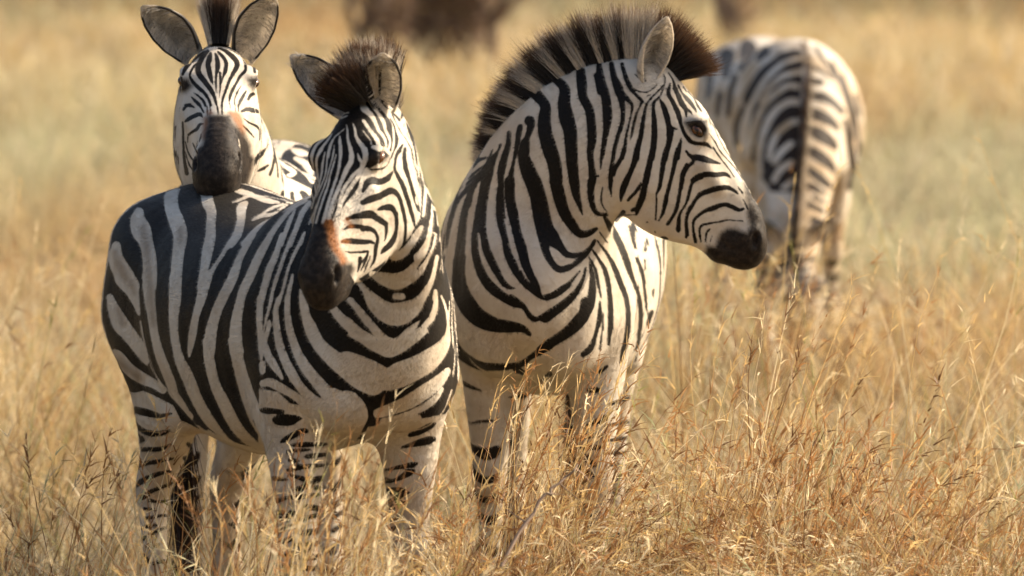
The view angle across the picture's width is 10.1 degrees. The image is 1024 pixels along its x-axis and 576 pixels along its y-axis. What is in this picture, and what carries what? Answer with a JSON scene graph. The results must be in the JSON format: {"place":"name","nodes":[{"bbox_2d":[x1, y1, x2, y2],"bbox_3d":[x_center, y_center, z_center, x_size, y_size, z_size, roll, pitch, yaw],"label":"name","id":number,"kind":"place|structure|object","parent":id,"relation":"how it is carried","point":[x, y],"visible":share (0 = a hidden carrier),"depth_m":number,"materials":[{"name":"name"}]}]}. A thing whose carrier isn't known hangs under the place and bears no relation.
{"place":"outdoors","nodes":[
{"label":"outdoors","id":0,"kind":"place"},
{"bbox_2d":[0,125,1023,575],"bbox_3d":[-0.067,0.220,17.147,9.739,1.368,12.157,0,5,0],"label":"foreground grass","id":1,"kind":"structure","parent":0,"point":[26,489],"depth_m":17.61,"materials":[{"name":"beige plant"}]},
{"bbox_2d":[499,464,582,566],"bbox_3d":[0.032,0.534,13.722,0.109,0.224,0.287,4,6,42],"label":"dry twig","id":2,"kind":"object","parent":1,"relation":"in","point":[521,529],"visible":0.98,"depth_m":13.69,"materials":[{"name":"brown wood"}]},
{"bbox_2d":[0,0,1023,575],"bbox_3d":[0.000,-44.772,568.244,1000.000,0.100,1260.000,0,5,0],"label":"ground","id":3,"kind":"structure","parent":0,"point":[454,168],"depth_m":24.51,"materials":[{"name":"beige plant"}]},
{"bbox_2d":[0,422,270,575],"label":"grass tussock","id":4,"kind":"object","parent":3,"relation":"on","point":[87,486],"depth_m":14.51,"materials":[{"name":"beige plant"}]},
{"bbox_2d":[103,393,247,575],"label":"grass tussock","id":5,"kind":"object","parent":3,"relation":"on","point":[118,488],"depth_m":14.03,"materials":[{"name":"beige plant"}]},
{"bbox_2d":[140,0,346,575],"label":"zebra","id":6,"kind":"object","parent":3,"relation":"on","point":[223,142],"visible":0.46,"depth_m":15.41,"materials":[{"name":"fur"}]},
{"bbox_2d":[59,421,494,575],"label":"grass tussock","id":7,"kind":"object","parent":3,"relation":"on","point":[287,557],"depth_m":13.67,"materials":[{"name":"beige plant"}]},
{"bbox_2d":[100,31,459,575],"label":"zebra","id":8,"kind":"object","parent":3,"relation":"on","point":[243,320],"visible":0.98,"depth_m":14.29,"materials":[{"name":"fur"}]},
{"bbox_2d":[299,384,414,575],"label":"grass tussock","id":9,"kind":"object","parent":3,"relation":"on","point":[382,499],"depth_m":13.39,"materials":[{"name":"beige plant"}]},
{"bbox_2d":[345,0,419,66],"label":"dead shrub","id":10,"kind":"object","parent":3,"relation":"on","point":[383,9],"visible":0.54,"depth_m":47.93,"materials":[{"name":"brown plant"}]},
{"bbox_2d":[240,467,616,575],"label":"grass tussock","id":11,"kind":"object","parent":3,"relation":"on","point":[433,534],"depth_m":14.23,"materials":[{"name":"beige plant"}]},
{"bbox_2d":[391,0,520,80],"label":"dead shrub","id":12,"kind":"object","parent":3,"relation":"on","point":[475,13],"visible":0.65,"depth_m":48.83,"materials":[{"name":"brown plant"}]},
{"bbox_2d":[355,516,617,575],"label":"grass tussock","id":13,"kind":"object","parent":3,"relation":"on","point":[444,569],"depth_m":13.66,"materials":[{"name":"beige plant"}]},
{"bbox_2d":[327,436,693,575],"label":"grass tussock","id":14,"kind":"object","parent":3,"relation":"on","point":[533,518],"depth_m":14.08,"materials":[{"name":"beige plant"}]},
{"bbox_2d":[355,319,730,575],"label":"grass tussock","id":15,"kind":"object","parent":3,"relation":"on","point":[585,467],"depth_m":14.68,"materials":[{"name":"beige plant"}]},
{"bbox_2d":[440,0,766,575],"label":"zebra","id":16,"kind":"object","parent":3,"relation":"on","point":[602,171],"visible":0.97,"depth_m":15.52,"materials":[{"name":"fur"}]},
{"bbox_2d":[466,450,777,575],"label":"grass tussock","id":17,"kind":"object","parent":3,"relation":"on","point":[620,565],"depth_m":14.62,"materials":[{"name":"beige plant"}]},
{"bbox_2d":[502,397,882,575],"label":"grass tussock","id":18,"kind":"object","parent":3,"relation":"on","point":[672,482],"depth_m":14.87,"materials":[{"name":"beige plant"}]},
{"bbox_2d":[712,0,762,43],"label":"tree stump","id":19,"kind":"object","parent":3,"relation":"on","point":[728,8],"visible":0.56,"depth_m":53.92,"materials":[{"name":"brown wood"}]},
{"bbox_2d":[531,535,944,575],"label":"grass tussock","id":20,"kind":"object","parent":3,"relation":"on","point":[752,557],"depth_m":13.85,"materials":[{"name":"beige plant"}]},
{"bbox_2d":[635,220,875,436],"bbox_3d":[0.778,0.147,21.505,1.145,0.794,1.510,0,5,0],"label":"grass tussock","id":21,"kind":"object","parent":3,"relation":"on","point":[720,274],"depth_m":21.60,"materials":[{"name":"beige plant"}]},
{"bbox_2d":[581,455,944,575],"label":"grass tussock","id":22,"kind":"object","parent":3,"relation":"on","point":[735,552],"depth_m":14.45,"materials":[{"name":"beige plant"}]},
{"bbox_2d":[695,36,864,368],"bbox_3d":[1.129,-0.407,24.315,0.699,1.312,2.021,0,5,0],"label":"zebra","id":23,"kind":"object","parent":3,"relation":"on","point":[775,108],"visible":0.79,"depth_m":23.68},
{"bbox_2d":[658,279,907,412],"bbox_3d":[0.918,0.223,22.352,1.326,0.503,1.130,0,5,0],"label":"grass tussock","id":24,"kind":"object","parent":3,"relation":"on","point":[850,325],"depth_m":22.35,"materials":[{"name":"beige plant"}]},
{"bbox_2d":[687,271,880,575],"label":"grass tussock","id":25,"kind":"object","parent":3,"relation":"on","point":[755,399],"depth_m":15.10,"materials":[{"name":"beige plant"}]},
{"bbox_2d":[604,537,964,575],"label":"grass tussock","id":26,"kind":"object","parent":3,"relation":"on","point":[739,560],"depth_m":14.08,"materials":[{"name":"beige plant"}]},
{"bbox_2d":[593,383,995,575],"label":"grass tussock","id":27,"kind":"object","parent":3,"relation":"on","point":[809,468],"depth_m":14.66,"materials":[{"name":"beige plant"}]},
{"bbox_2d":[617,406,1023,575],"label":"grass tussock","id":28,"kind":"object","parent":3,"relation":"on","point":[911,497],"depth_m":14.82,"materials":[{"name":"beige plant"}]},
{"bbox_2d":[733,278,975,409],"bbox_3d":[1.332,0.216,22.666,0.986,0.464,1.181,0,5,0],"label":"grass tussock","id":29,"kind":"object","parent":3,"relation":"on","point":[872,315],"depth_m":22.65,"materials":[{"name":"beige plant"}]},
{"bbox_2d":[694,510,1022,575],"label":"grass tussock","id":30,"kind":"object","parent":3,"relation":"on","point":[876,571],"depth_m":14.03,"materials":[{"name":"beige plant"}]},
{"bbox_2d":[765,476,1023,575],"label":"grass tussock","id":31,"kind":"object","parent":3,"relation":"on","point":[912,548],"depth_m":14.27,"materials":[{"name":"beige plant"}]},
{"bbox_2d":[900,363,945,490],"bbox_3d":[0.930,0.657,14.415,0.294,0.948,0.044,0,5,4],"label":"seed stalk","id":32,"kind":"object","parent":3,"relation":"on","point":[939,376],"visible":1,"depth_m":14.38,"materials":[{"name":"beige plant"}]}
]}

